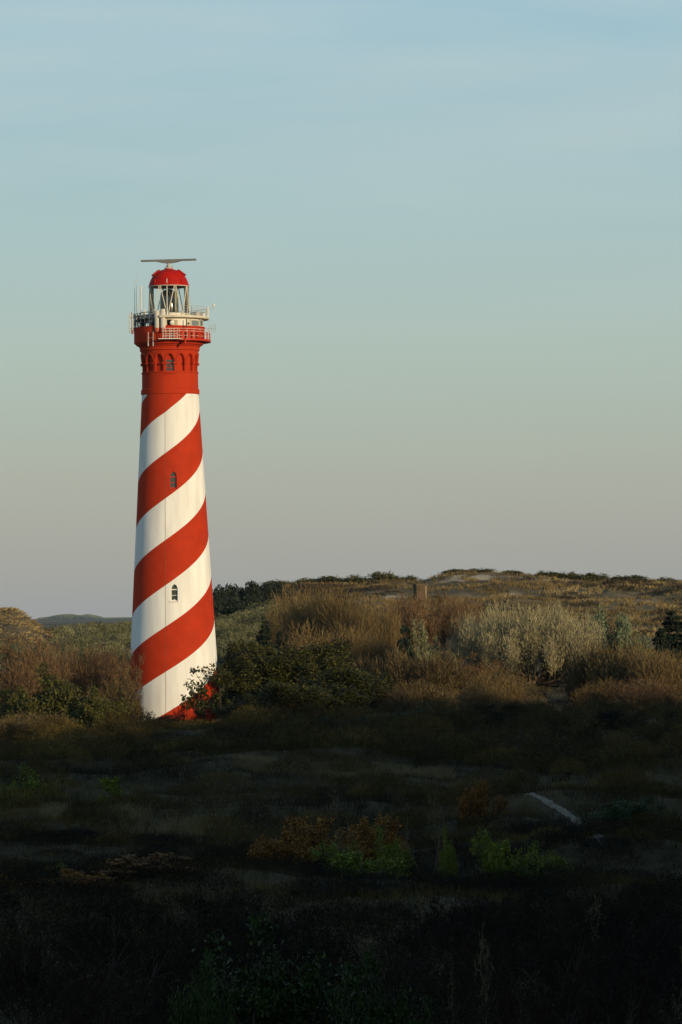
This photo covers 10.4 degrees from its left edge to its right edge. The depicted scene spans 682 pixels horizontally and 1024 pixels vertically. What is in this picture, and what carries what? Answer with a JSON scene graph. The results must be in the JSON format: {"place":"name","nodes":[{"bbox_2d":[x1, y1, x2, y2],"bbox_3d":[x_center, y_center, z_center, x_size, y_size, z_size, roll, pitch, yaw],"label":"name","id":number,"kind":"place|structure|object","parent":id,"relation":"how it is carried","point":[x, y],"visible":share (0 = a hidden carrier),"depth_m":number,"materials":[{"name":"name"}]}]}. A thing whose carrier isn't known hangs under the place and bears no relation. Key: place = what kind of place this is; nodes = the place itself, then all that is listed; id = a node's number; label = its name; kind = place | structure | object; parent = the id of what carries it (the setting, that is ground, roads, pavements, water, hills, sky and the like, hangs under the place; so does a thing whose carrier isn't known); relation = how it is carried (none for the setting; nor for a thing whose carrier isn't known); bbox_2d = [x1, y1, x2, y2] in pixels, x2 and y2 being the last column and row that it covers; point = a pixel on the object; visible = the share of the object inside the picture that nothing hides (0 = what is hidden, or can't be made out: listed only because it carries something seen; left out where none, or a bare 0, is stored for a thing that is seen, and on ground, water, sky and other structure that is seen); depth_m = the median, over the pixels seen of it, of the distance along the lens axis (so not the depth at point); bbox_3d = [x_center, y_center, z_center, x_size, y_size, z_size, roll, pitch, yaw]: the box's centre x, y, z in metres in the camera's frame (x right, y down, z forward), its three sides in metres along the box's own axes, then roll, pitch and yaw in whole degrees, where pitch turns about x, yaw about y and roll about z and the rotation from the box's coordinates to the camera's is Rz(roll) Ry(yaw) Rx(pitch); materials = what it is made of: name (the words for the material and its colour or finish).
{"place":"outdoors","nodes":[
{"label":"outdoors","id":0,"kind":"place"},
{"bbox_2d":[0,572,681,1023],"bbox_3d":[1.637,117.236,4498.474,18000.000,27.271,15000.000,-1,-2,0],"label":"ground","id":1,"kind":"structure","parent":0,"point":[646,856],"depth_m":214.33,"materials":[{"name":"plant"}]},
{"bbox_2d":[0,780,22,810],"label":"green shrub","id":2,"kind":"object","parent":1,"relation":"on","point":[10,787],"visible":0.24,"depth_m":220.99,"materials":[{"name":"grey plant"}]},
{"bbox_2d":[0,717,37,736],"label":"bare shrub","id":3,"kind":"object","parent":1,"relation":"on","point":[9,723],"visible":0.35,"depth_m":346.84,"materials":[{"name":"grey plant"}]},
{"bbox_2d":[0,681,41,719],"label":"olive shrub","id":4,"kind":"object","parent":1,"relation":"on","point":[9,697],"visible":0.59,"depth_m":367.08,"materials":[{"name":"green plant"}]},
{"bbox_2d":[0,631,51,688],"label":"bare tree","id":5,"kind":"object","parent":1,"relation":"on","point":[9,653],"visible":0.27,"depth_m":393.49,"materials":[{"name":"brown plant"}]},
{"bbox_2d":[0,650,63,713],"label":"bare tree","id":6,"kind":"object","parent":1,"relation":"on","point":[32,684],"visible":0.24,"depth_m":382.77,"materials":[{"name":"brown plant"}]},
{"bbox_2d":[2,762,65,807],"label":"green shrub","id":7,"kind":"object","parent":1,"relation":"on","point":[32,782],"visible":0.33,"depth_m":225.17,"materials":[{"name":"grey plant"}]},
{"bbox_2d":[0,710,74,735],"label":"bare shrub","id":8,"kind":"object","parent":1,"relation":"on","point":[31,717],"visible":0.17,"depth_m":350.91,"materials":[{"name":"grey plant"}]},
{"bbox_2d":[3,662,89,724],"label":"olive shrub","id":9,"kind":"object","parent":1,"relation":"on","point":[56,696],"visible":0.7,"depth_m":363.39,"materials":[{"name":"green plant"}]},
{"bbox_2d":[10,630,87,714],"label":"bare tree","id":10,"kind":"object","parent":1,"relation":"on","point":[48,660],"visible":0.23,"depth_m":388.85,"materials":[{"name":"brown plant"}]},
{"bbox_2d":[25,867,115,891],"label":"rusty shrub","id":11,"kind":"object","parent":1,"relation":"on","point":[75,873],"visible":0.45,"depth_m":143.58,"materials":[{"name":"orange plant"}]},
{"bbox_2d":[38,614,131,618],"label":"woods","id":12,"kind":"object","parent":1,"relation":"on","point":[73,616],"visible":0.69,"depth_m":10914.02,"materials":[{"name":"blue plant"}]},
{"bbox_2d":[59,680,134,731],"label":"olive shrub","id":13,"kind":"object","parent":1,"relation":"on","point":[93,712],"visible":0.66,"depth_m":360.92,"materials":[{"name":"green plant"}]},
{"bbox_2d":[71,639,124,697],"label":"bare tree","id":14,"kind":"object","parent":1,"relation":"on","point":[86,678],"visible":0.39,"depth_m":387.69,"materials":[{"name":"brown plant"}]},
{"bbox_2d":[97,774,122,802],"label":"shrub","id":15,"kind":"object","parent":1,"relation":"on","point":[110,785],"visible":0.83,"depth_m":223.73,"materials":[{"name":"green plant"}]},
{"bbox_2d":[81,675,144,727],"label":"bare shrub","id":16,"kind":"object","parent":1,"relation":"on","point":[119,694],"visible":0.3,"depth_m":377.32,"materials":[{"name":"brown plant"}]},
{"bbox_2d":[101,648,145,695],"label":"bare tree","id":17,"kind":"object","parent":1,"relation":"on","point":[127,671],"visible":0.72,"depth_m":382.22,"materials":[{"name":"brown plant"}]},
{"bbox_2d":[91,852,208,879],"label":"rusty shrub","id":18,"kind":"object","parent":1,"relation":"on","point":[128,860],"visible":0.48,"depth_m":147.35,"materials":[{"name":"orange plant"}]},
{"bbox_2d":[141,714,192,724],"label":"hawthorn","id":19,"kind":"object","parent":1,"relation":"on","point":[167,717],"visible":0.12,"depth_m":373.63,"materials":[{"name":"green plant"}]},
{"bbox_2d":[129,259,219,722],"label":"lighthouse","id":20,"kind":"object","parent":1,"relation":"on","point":[173,637],"visible":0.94,"depth_m":397.12,"materials":[{"name":"paint"}]},
{"bbox_2d":[165,354,174,372],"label":"window","id":21,"kind":"structure","parent":20,"relation":"in","point":[169,366],"depth_m":397.84,"materials":[{"name":"glass"}]},
{"bbox_2d":[170,584,178,601],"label":"window","id":22,"kind":"structure","parent":20,"relation":"in","point":[174,590],"depth_m":395.90,"materials":[{"name":"black glass"}]},
{"bbox_2d":[146,895,234,966],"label":"bare shrub","id":23,"kind":"object","parent":1,"relation":"on","point":[190,918],"visible":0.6,"depth_m":119.62,"materials":[{"name":"brown plant"}]},
{"bbox_2d":[165,948,236,1023],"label":"dark green shrub","id":24,"kind":"object","parent":1,"relation":"on","point":[183,1015],"visible":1,"depth_m":83.62,"materials":[{"name":"green plant"}]},
{"bbox_2d":[179,663,235,720],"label":"hawthorn","id":25,"kind":"object","parent":1,"relation":"on","point":[200,705],"visible":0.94,"depth_m":383.95,"materials":[{"name":"green plant"}]},
{"bbox_2d":[212,584,227,617],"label":"pine tree","id":26,"kind":"object","parent":1,"relation":"on","point":[219,594],"visible":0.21,"depth_m":699.00,"materials":[{"name":"green plant"}]},
{"bbox_2d":[0,599,452,691],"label":"sea buckthorn scrub","id":27,"kind":"object","parent":1,"relation":"on","point":[226,628],"visible":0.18,"depth_m":572.30,"materials":[{"name":"plant"}]},
{"bbox_2d":[214,596,248,618],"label":"pine tree","id":28,"kind":"object","parent":1,"relation":"on","point":[232,605],"visible":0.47,"depth_m":688.82,"materials":[{"name":"green plant"}]},
{"bbox_2d":[224,583,239,600],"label":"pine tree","id":29,"kind":"object","parent":1,"relation":"on","point":[232,591],"visible":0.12,"depth_m":705.26,"materials":[{"name":"green plant"}]},
{"bbox_2d":[207,693,267,723],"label":"hawthorn","id":30,"kind":"object","parent":1,"relation":"on","point":[250,698],"visible":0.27,"depth_m":366.19,"materials":[{"name":"green plant"}]},
{"bbox_2d":[33,711,458,836],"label":"dry grass","id":31,"kind":"structure","parent":1,"relation":"on","point":[261,759],"depth_m":246.15,"materials":[{"name":"plant"}]},
{"bbox_2d":[220,638,278,687],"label":"hawthorn","id":32,"kind":"object","parent":1,"relation":"on","point":[243,645],"visible":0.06,"depth_m":407.40,"materials":[{"name":"green plant"}]},
{"bbox_2d":[242,580,263,611],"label":"pine tree","id":33,"kind":"object","parent":1,"relation":"on","point":[252,591],"visible":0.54,"depth_m":707.21,"materials":[{"name":"green plant"}]},
{"bbox_2d":[206,643,322,711],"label":"hawthorn","id":34,"kind":"object","parent":1,"relation":"on","point":[285,667],"visible":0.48,"depth_m":396.28,"materials":[{"name":"green plant"}]},
{"bbox_2d":[255,616,275,647],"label":"spruce tree","id":35,"kind":"object","parent":1,"relation":"on","point":[263,636],"visible":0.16,"depth_m":469.48,"materials":[{"name":"green plant"}]},
{"bbox_2d":[256,585,281,607],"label":"pine tree","id":36,"kind":"object","parent":1,"relation":"on","point":[266,590],"visible":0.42,"depth_m":715.08,"materials":[{"name":"green plant"}]},
{"bbox_2d":[167,903,376,1023],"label":"dark green shrub","id":37,"kind":"object","parent":1,"relation":"on","point":[272,998],"visible":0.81,"depth_m":90.68,"materials":[{"name":"green plant"}]},
{"bbox_2d":[268,582,289,604],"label":"pine tree","id":38,"kind":"object","parent":1,"relation":"on","point":[278,588],"visible":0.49,"depth_m":720.77,"materials":[{"name":"green plant"}]},
{"bbox_2d":[245,827,322,867],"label":"rusty shrub","id":39,"kind":"object","parent":1,"relation":"on","point":[270,848],"visible":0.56,"depth_m":167.06,"materials":[{"name":"brown plant"}]},
{"bbox_2d":[257,584,316,648],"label":"bare tree","id":40,"kind":"object","parent":1,"relation":"on","point":[274,629],"visible":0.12,"depth_m":503.37,"materials":[{"name":"brown plant"}]},
{"bbox_2d":[218,638,361,708],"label":"hawthorn","id":41,"kind":"object","parent":1,"relation":"on","point":[331,654],"visible":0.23,"depth_m":401.44,"materials":[{"name":"green plant"}]},
{"bbox_2d":[258,814,364,864],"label":"rusty shrub","id":42,"kind":"object","parent":1,"relation":"on","point":[315,836],"visible":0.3,"depth_m":171.39,"materials":[{"name":"brown plant"}]},
{"bbox_2d":[247,680,376,717],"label":"hawthorn","id":43,"kind":"object","parent":1,"relation":"on","point":[292,694],"visible":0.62,"depth_m":367.28,"materials":[{"name":"green plant"}]},
{"bbox_2d":[273,578,350,648],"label":"bare tree","id":44,"kind":"object","parent":1,"relation":"on","point":[301,616],"visible":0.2,"depth_m":490.23,"materials":[{"name":"brown plant"}]},
{"bbox_2d":[311,575,346,582],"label":"skyline shrub","id":45,"kind":"object","parent":1,"relation":"on","point":[332,579],"visible":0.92,"depth_m":844.12,"materials":[{"name":"green plant"}]},
{"bbox_2d":[281,617,381,662],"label":"bare tree","id":46,"kind":"object","parent":1,"relation":"on","point":[343,635],"visible":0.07,"depth_m":461.81,"materials":[{"name":"brown plant"}]},
{"bbox_2d":[322,782,353,854],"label":"dead shrub","id":47,"kind":"object","parent":1,"relation":"on","point":[341,837],"visible":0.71,"depth_m":167.39,"materials":[{"name":"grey plant"}]},
{"bbox_2d":[0,816,681,1023],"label":"foreground undergrowth","id":48,"kind":"object","parent":1,"relation":"on","point":[664,971],"visible":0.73,"depth_m":117.78,"materials":[{"name":"plant"}]},
{"bbox_2d":[0,691,681,771],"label":"dark undergrowth","id":49,"kind":"object","parent":1,"relation":"on","point":[422,726],"visible":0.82,"depth_m":286.98,"materials":[{"name":"plant"}]},
{"bbox_2d":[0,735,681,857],"bbox_3d":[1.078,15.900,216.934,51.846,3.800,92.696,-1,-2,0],"label":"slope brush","id":50,"kind":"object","parent":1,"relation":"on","point":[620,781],"visible":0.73,"depth_m":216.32,"materials":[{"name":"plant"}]},
{"bbox_2d":[0,569,681,651],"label":"hill tussocks","id":51,"kind":"object","parent":1,"relation":"on","point":[548,585],"visible":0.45,"depth_m":719.77,"materials":[{"name":"plant"}]},
{"bbox_2d":[0,679,681,726],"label":"brown thicket","id":52,"kind":"object","parent":1,"relation":"on","point":[533,695],"visible":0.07,"depth_m":389.87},
{"bbox_2d":[292,664,394,715],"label":"hawthorn","id":53,"kind":"object","parent":1,"relation":"on","point":[365,681],"visible":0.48,"depth_m":381.13,"materials":[{"name":"green plant"}]},
{"bbox_2d":[311,575,383,643],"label":"bare tree","id":54,"kind":"object","parent":1,"relation":"on","point":[345,616],"visible":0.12,"depth_m":482.58,"materials":[{"name":"brown plant"}]},
{"bbox_2d":[309,841,410,879],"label":"green shrub","id":55,"kind":"object","parent":1,"relation":"on","point":[344,859],"visible":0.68,"depth_m":157.56,"materials":[{"name":"green plant"}]},
{"bbox_2d":[343,574,379,583],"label":"skyline shrub","id":56,"kind":"object","parent":1,"relation":"on","point":[357,578],"visible":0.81,"depth_m":844.68,"materials":[{"name":"green plant"}]},
{"bbox_2d":[346,653,392,676],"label":"bare shrub","id":57,"kind":"object","parent":1,"relation":"on","point":[364,663],"visible":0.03,"depth_m":417.82,"materials":[{"name":"brown plant"}]},
{"bbox_2d":[343,623,396,669],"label":"bush","id":58,"kind":"object","parent":1,"relation":"on","point":[379,652],"visible":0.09,"depth_m":450.76,"materials":[{"name":"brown plant"}]},
{"bbox_2d":[353,594,402,655],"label":"grass clump","id":59,"kind":"object","parent":1,"relation":"on","point":[391,632],"visible":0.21,"depth_m":475.16,"materials":[{"name":"brown plant"}]},
{"bbox_2d":[343,824,414,874],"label":"green shrub","id":60,"kind":"object","parent":1,"relation":"on","point":[389,851],"visible":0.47,"depth_m":162.54,"materials":[{"name":"green plant"}]},
{"bbox_2d":[347,811,415,865],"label":"rusty shrub","id":61,"kind":"object","parent":1,"relation":"on","point":[368,838],"visible":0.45,"depth_m":169.47,"materials":[{"name":"orange plant"}]},
{"bbox_2d":[367,570,397,580],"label":"skyline shrub","id":62,"kind":"object","parent":1,"relation":"on","point":[384,576],"visible":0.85,"depth_m":844.65,"materials":[{"name":"green plant"}]},
{"bbox_2d":[326,941,443,1023],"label":"dark green shrub","id":63,"kind":"object","parent":1,"relation":"on","point":[378,1014],"visible":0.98,"depth_m":87.10,"materials":[{"name":"green plant"}]},
{"bbox_2d":[367,637,437,694],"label":"bare shrub","id":64,"kind":"object","parent":1,"relation":"on","point":[395,667],"visible":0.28,"depth_m":413.05,"materials":[{"name":"brown plant"}]},
{"bbox_2d":[390,624,416,667],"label":"dark juniper","id":65,"kind":"object","parent":1,"relation":"on","point":[405,643],"visible":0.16,"depth_m":422.06,"materials":[{"name":"green plant"}]},
{"bbox_2d":[383,587,443,654],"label":"bare tree","id":66,"kind":"object","parent":1,"relation":"on","point":[414,611],"visible":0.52,"depth_m":519.73,"materials":[{"name":"brown plant"}]},
{"bbox_2d":[374,676,458,714],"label":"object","id":67,"kind":"object","parent":1,"relation":"on","point":[413,695],"visible":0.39,"depth_m":382.74,"materials":[{"name":"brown plant"}]},
{"bbox_2d":[412,584,427,600],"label":"brick hut","id":68,"kind":"object","parent":1,"relation":"on","point":[417,590],"visible":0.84,"depth_m":718.91,"materials":[{"name":"concrete"}]},
{"bbox_2d":[398,786,449,871],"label":"dead shrub","id":69,"kind":"object","parent":1,"relation":"on","point":[438,841],"visible":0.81,"depth_m":165.63,"materials":[{"name":"brown plant"}]},
{"bbox_2d":[345,893,513,958],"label":"bare shrub","id":70,"kind":"object","parent":1,"relation":"on","point":[442,907],"visible":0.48,"depth_m":121.83,"materials":[{"name":"brown plant"}]},
{"bbox_2d":[406,588,458,653],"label":"bare tree","id":71,"kind":"object","parent":1,"relation":"on","point":[438,602],"visible":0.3,"depth_m":530.17,"materials":[{"name":"brown plant"}]},
{"bbox_2d":[408,615,458,700],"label":"silver shrub","id":72,"kind":"object","parent":1,"relation":"on","point":[422,639],"visible":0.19,"depth_m":427.25,"materials":[{"name":"green plant"}]},
{"bbox_2d":[401,643,472,699],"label":"bare shrub","id":73,"kind":"object","parent":1,"relation":"on","point":[448,674],"visible":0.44,"depth_m":410.14,"materials":[{"name":"brown plant"}]},
{"bbox_2d":[432,824,458,880],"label":"green shrub","id":74,"kind":"object","parent":1,"relation":"on","point":[446,862],"visible":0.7,"depth_m":159.61,"materials":[{"name":"green plant"}]},
{"bbox_2d":[433,592,485,654],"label":"bare tree","id":75,"kind":"object","parent":1,"relation":"on","point":[454,614],"visible":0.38,"depth_m":521.17,"materials":[{"name":"brown plant"}]},
{"bbox_2d":[259,576,681,635],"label":"hill scrub","id":76,"kind":"object","parent":1,"relation":"on","point":[573,582],"visible":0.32,"depth_m":764.05,"materials":[{"name":"plant"}]},
{"bbox_2d":[445,921,496,1023],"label":"dead shrub","id":77,"kind":"object","parent":1,"relation":"on","point":[486,956],"visible":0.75,"depth_m":99.67,"materials":[{"name":"brown plant"}]},
{"bbox_2d":[457,651,503,693],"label":"bare tree","id":78,"kind":"object","parent":1,"relation":"on","point":[479,671],"visible":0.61,"depth_m":416.41,"materials":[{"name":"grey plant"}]},
{"bbox_2d":[456,779,510,825],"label":"rusty shrub","id":79,"kind":"object","parent":1,"relation":"on","point":[479,801],"visible":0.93,"depth_m":195.26,"materials":[{"name":"orange plant"}]},
{"bbox_2d":[444,599,525,679],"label":"bush","id":80,"kind":"object","parent":1,"relation":"on","point":[455,642],"visible":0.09,"depth_m":438.86,"materials":[{"name":"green plant"}]},
{"bbox_2d":[454,681,521,712],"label":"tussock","id":81,"kind":"object","parent":1,"relation":"on","point":[485,699],"visible":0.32,"depth_m":375.03,"materials":[{"name":"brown plant"}]},
{"bbox_2d":[465,663,529,704],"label":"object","id":82,"kind":"object","parent":1,"relation":"on","point":[512,685],"visible":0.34,"depth_m":394.64,"materials":[{"name":"brown plant"}]},
{"bbox_2d":[470,825,538,878],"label":"green shrub","id":83,"kind":"object","parent":1,"relation":"on","point":[493,857],"visible":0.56,"depth_m":161.60,"materials":[{"name":"green plant"}]},
{"bbox_2d":[456,599,612,699],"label":"shrub","id":84,"kind":"object","parent":1,"relation":"on","point":[553,640],"visible":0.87,"depth_m":428.41,"materials":[{"name":"grey plant"}]},
{"bbox_2d":[493,840,575,882],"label":"green shrub","id":85,"kind":"object","parent":1,"relation":"on","point":[554,858],"visible":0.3,"depth_m":159.60,"materials":[{"name":"green plant"}]},
{"bbox_2d":[526,793,609,843],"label":"sand path","id":86,"kind":"structure","parent":1,"relation":"on","point":[558,808],"depth_m":207.34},
{"bbox_2d":[558,639,626,700],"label":"bare shrub","id":87,"kind":"object","parent":1,"relation":"on","point":[575,675],"visible":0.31,"depth_m":413.02,"materials":[{"name":"brown plant"}]},
{"bbox_2d":[568,671,639,715],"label":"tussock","id":88,"kind":"object","parent":1,"relation":"on","point":[595,691],"visible":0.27,"depth_m":386.76,"materials":[{"name":"brown plant"}]},
{"bbox_2d":[587,896,632,965],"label":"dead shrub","id":89,"kind":"object","parent":1,"relation":"on","point":[599,906],"visible":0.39,"depth_m":117.71,"materials":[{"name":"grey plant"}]},
{"bbox_2d":[586,600,635,657],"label":"blue green shrub","id":90,"kind":"object","parent":1,"relation":"on","point":[619,625],"visible":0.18,"depth_m":440.21,"materials":[{"name":"green plant"}]},
{"bbox_2d":[582,708,651,730],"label":"dark shrub","id":91,"kind":"object","parent":1,"relation":"on","point":[615,713],"visible":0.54,"depth_m":335.71,"materials":[{"name":"green plant"}]},
{"bbox_2d":[566,878,681,943],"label":"bare shrub","id":92,"kind":"object","parent":1,"relation":"on","point":[651,896],"visible":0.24,"depth_m":125.79,"materials":[{"name":"brown plant"}]},
{"bbox_2d":[582,626,667,709],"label":"bare shrub","id":93,"kind":"object","parent":1,"relation":"on","point":[614,665],"visible":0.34,"depth_m":408.89,"materials":[{"name":"brown plant"}]},
{"bbox_2d":[603,574,647,580],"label":"skyline shrub","id":94,"kind":"object","parent":1,"relation":"on","point":[626,577],"visible":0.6,"depth_m":844.53,"materials":[{"name":"green plant"}]},
{"bbox_2d":[585,795,668,826],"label":"dark green shrub","id":95,"kind":"object","parent":1,"relation":"on","point":[614,811],"visible":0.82,"depth_m":194.45,"materials":[{"name":"green plant"}]},
{"bbox_2d":[614,608,651,660],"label":"blue green shrub","id":96,"kind":"object","parent":1,"relation":"on","point":[626,619],"visible":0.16,"depth_m":436.34,"materials":[{"name":"green plant"}]},
{"bbox_2d":[605,671,681,716],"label":"bare shrub","id":97,"kind":"object","parent":1,"relation":"on","point":[647,696],"visible":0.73,"depth_m":384.27,"materials":[{"name":"brown plant"}]},
{"bbox_2d":[624,645,681,707],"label":"bare shrub","id":98,"kind":"object","parent":1,"relation":"on","point":[670,672],"visible":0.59,"depth_m":401.87,"materials":[{"name":"brown plant"}]},
{"bbox_2d":[652,627,677,706],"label":"spruce tree","id":99,"kind":"object","parent":1,"relation":"on","point":[660,642],"visible":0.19,"depth_m":419.36,"materials":[{"name":"green plant"}]},
{"bbox_2d":[651,611,681,681],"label":"spruce tree","id":100,"kind":"object","parent":1,"relation":"on","point":[672,638],"visible":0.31,"depth_m":423.30,"materials":[{"name":"green plant"}]},
{"bbox_2d":[0,0,681,618],"label":"sky","id":101,"kind":"structure","parent":0,"point":[435,245],"materials":[{"name":"blue"}]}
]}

